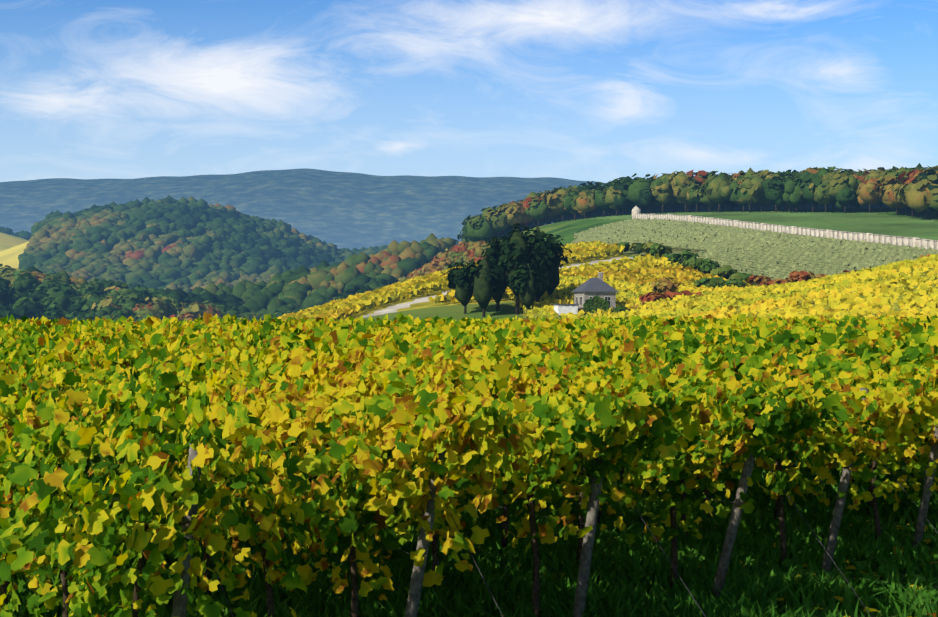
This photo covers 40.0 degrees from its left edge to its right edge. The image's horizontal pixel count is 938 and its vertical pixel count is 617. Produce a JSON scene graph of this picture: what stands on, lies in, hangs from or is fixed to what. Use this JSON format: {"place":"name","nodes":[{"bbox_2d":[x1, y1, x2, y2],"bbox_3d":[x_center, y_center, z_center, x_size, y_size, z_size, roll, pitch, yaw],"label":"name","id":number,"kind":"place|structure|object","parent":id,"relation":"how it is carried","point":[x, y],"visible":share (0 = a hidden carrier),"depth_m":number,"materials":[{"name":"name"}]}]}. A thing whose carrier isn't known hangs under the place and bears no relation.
{"place":"outdoors","nodes":[
{"label":"outdoors","id":0,"kind":"place"},
{"bbox_2d":[0,458,937,616],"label":"ground grass","id":1,"kind":"structure","parent":0,"point":[621,593],"depth_m":10.26,"materials":[{"name":"green plant"}]},
{"bbox_2d":[0,168,937,616],"bbox_3d":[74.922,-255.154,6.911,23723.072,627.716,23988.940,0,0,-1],"label":"terrain","id":2,"kind":"structure","parent":0,"point":[346,210],"depth_m":4155.47,"materials":[{"name":"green plant"}]},
{"bbox_2d":[0,268,367,321],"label":"valley trees","id":3,"kind":"object","parent":2,"relation":"on","point":[21,287],"visible":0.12,"depth_m":720.20,"materials":[{"name":"green plant"}]},
{"bbox_2d":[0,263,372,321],"bbox_3d":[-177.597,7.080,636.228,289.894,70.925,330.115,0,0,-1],"label":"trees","id":4,"kind":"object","parent":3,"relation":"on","point":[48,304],"depth_m":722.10,"materials":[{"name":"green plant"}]},
{"bbox_2d":[0,195,458,292],"bbox_3d":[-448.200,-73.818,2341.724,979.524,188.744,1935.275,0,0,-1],"label":"hill trees","id":5,"kind":"object","parent":2,"relation":"on","point":[172,243],"visible":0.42,"depth_m":1677.28,"materials":[{"name":"green plant"}]},
{"bbox_2d":[25,233,456,316],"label":"valley trees","id":6,"kind":"object","parent":2,"relation":"on","point":[301,287],"visible":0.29,"depth_m":862.70,"materials":[{"name":"green plant"}]},
{"bbox_2d":[387,240,491,285],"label":"autumn trees","id":7,"kind":"object","parent":2,"relation":"on","point":[436,265],"visible":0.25,"depth_m":634.24,"materials":[{"name":"red plant"}]},
{"bbox_2d":[0,428,934,616],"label":"grapevine trunks","id":8,"kind":"object","parent":2,"relation":"on","point":[779,513],"depth_m":9.55,"materials":[{"name":"brown wood"}]},
{"bbox_2d":[8,354,928,523],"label":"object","id":9,"kind":"object","parent":2,"relation":"on","point":[95,460],"depth_m":7.85,"materials":[{"name":"plant"}]},
{"bbox_2d":[0,312,937,616],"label":"grapevine leaves","id":10,"kind":"object","parent":9,"relation":"attached to","point":[396,404],"visible":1,"depth_m":8.42,"materials":[{"name":"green plant"}]},
{"bbox_2d":[36,471,937,616],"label":"fallen leaves","id":11,"kind":"object","parent":2,"relation":"on","point":[782,599],"visible":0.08,"depth_m":10.74,"materials":[{"name":"yellow plant"}]},
{"bbox_2d":[454,253,561,318],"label":"tree trunks","id":12,"kind":"object","parent":2,"relation":"on","point":[516,306],"visible":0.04,"depth_m":210.91,"materials":[{"name":"brown wood"}]},
{"bbox_2d":[325,249,748,320],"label":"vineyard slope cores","id":13,"kind":"object","parent":2,"relation":"on","point":[391,299],"visible":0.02,"depth_m":238.20,"materials":[{"name":"yellow plant"}]},
{"bbox_2d":[273,240,750,320],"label":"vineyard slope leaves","id":14,"kind":"object","parent":13,"relation":"attached to","point":[353,304],"visible":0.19,"depth_m":244.77,"materials":[{"name":"yellow plant"}]},
{"bbox_2d":[444,223,630,312],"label":"tree crowns","id":15,"kind":"object","parent":2,"relation":"on","point":[551,255],"visible":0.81,"depth_m":209.97,"materials":[{"name":"green plant"}]},
{"bbox_2d":[454,225,621,309],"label":"tree clump","id":16,"kind":"object","parent":2,"relation":"on","point":[481,292],"visible":0.5,"depth_m":209.93,"materials":[{"name":"green plant"}]},
{"bbox_2d":[172,388,937,616],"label":"vineyard posts","id":17,"kind":"object","parent":2,"relation":"on","point":[179,607],"visible":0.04,"depth_m":8.41,"materials":[{"name":"grey wood"}]},
{"bbox_2d":[116,432,937,616],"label":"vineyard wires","id":18,"kind":"object","parent":17,"relation":"attached to","point":[647,527],"visible":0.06,"depth_m":8.44,"materials":[{"name":"grey metal"}]},
{"bbox_2d":[553,272,618,316],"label":"house","id":19,"kind":"structure","parent":2,"relation":"on","point":[592,287],"depth_m":203.09,"materials":[{"name":"stone"}]},
{"bbox_2d":[583,295,608,314],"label":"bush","id":20,"kind":"object","parent":19,"relation":"attached to","point":[590,305],"visible":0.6,"depth_m":202.40,"materials":[{"name":"green plant"}]},
{"bbox_2d":[462,163,937,242],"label":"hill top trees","id":21,"kind":"object","parent":2,"relation":"on","point":[842,195],"visible":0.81,"depth_m":587.22,"materials":[{"name":"green plant"}]},
{"bbox_2d":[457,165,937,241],"bbox_3d":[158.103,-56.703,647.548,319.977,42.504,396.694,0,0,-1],"label":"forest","id":22,"kind":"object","parent":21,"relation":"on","point":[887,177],"visible":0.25,"depth_m":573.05,"materials":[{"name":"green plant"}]},
{"bbox_2d":[482,201,937,241],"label":"tree trunks","id":23,"kind":"object","parent":2,"relation":"on","point":[788,210],"visible":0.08,"depth_m":562.69,"materials":[{"name":"brown wood"}]},
{"bbox_2d":[624,242,796,301],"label":"hedge bushes","id":24,"kind":"object","parent":2,"relation":"on","point":[637,250],"visible":0.15,"depth_m":260.59,"materials":[{"name":"plant"}]},
{"bbox_2d":[506,254,937,320],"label":"vineyard","id":25,"kind":"object","parent":2,"relation":"on","point":[725,298],"visible":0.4,"depth_m":159.53,"materials":[{"name":"yellow plant"}]},
{"bbox_2d":[570,218,937,285],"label":"vineyard field","id":26,"kind":"structure","parent":2,"relation":"on","point":[762,258],"depth_m":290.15,"materials":[{"name":"green plant"}]},
{"bbox_2d":[616,241,936,307],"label":"hedge bush crowns","id":27,"kind":"object","parent":2,"relation":"on","point":[666,286],"visible":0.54,"depth_m":219.60,"materials":[{"name":"green plant"}]},
{"bbox_2d":[0,0,937,182],"label":"sky","id":28,"kind":"structure","parent":0,"point":[603,91],"materials":[{"name":"blue"}]},
{"bbox_2d":[632,206,937,249],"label":"stone wall","id":29,"kind":"structure","parent":0,"point":[895,240],"depth_m":363.92,"materials":[{"name":"beige stone"}]}
]}

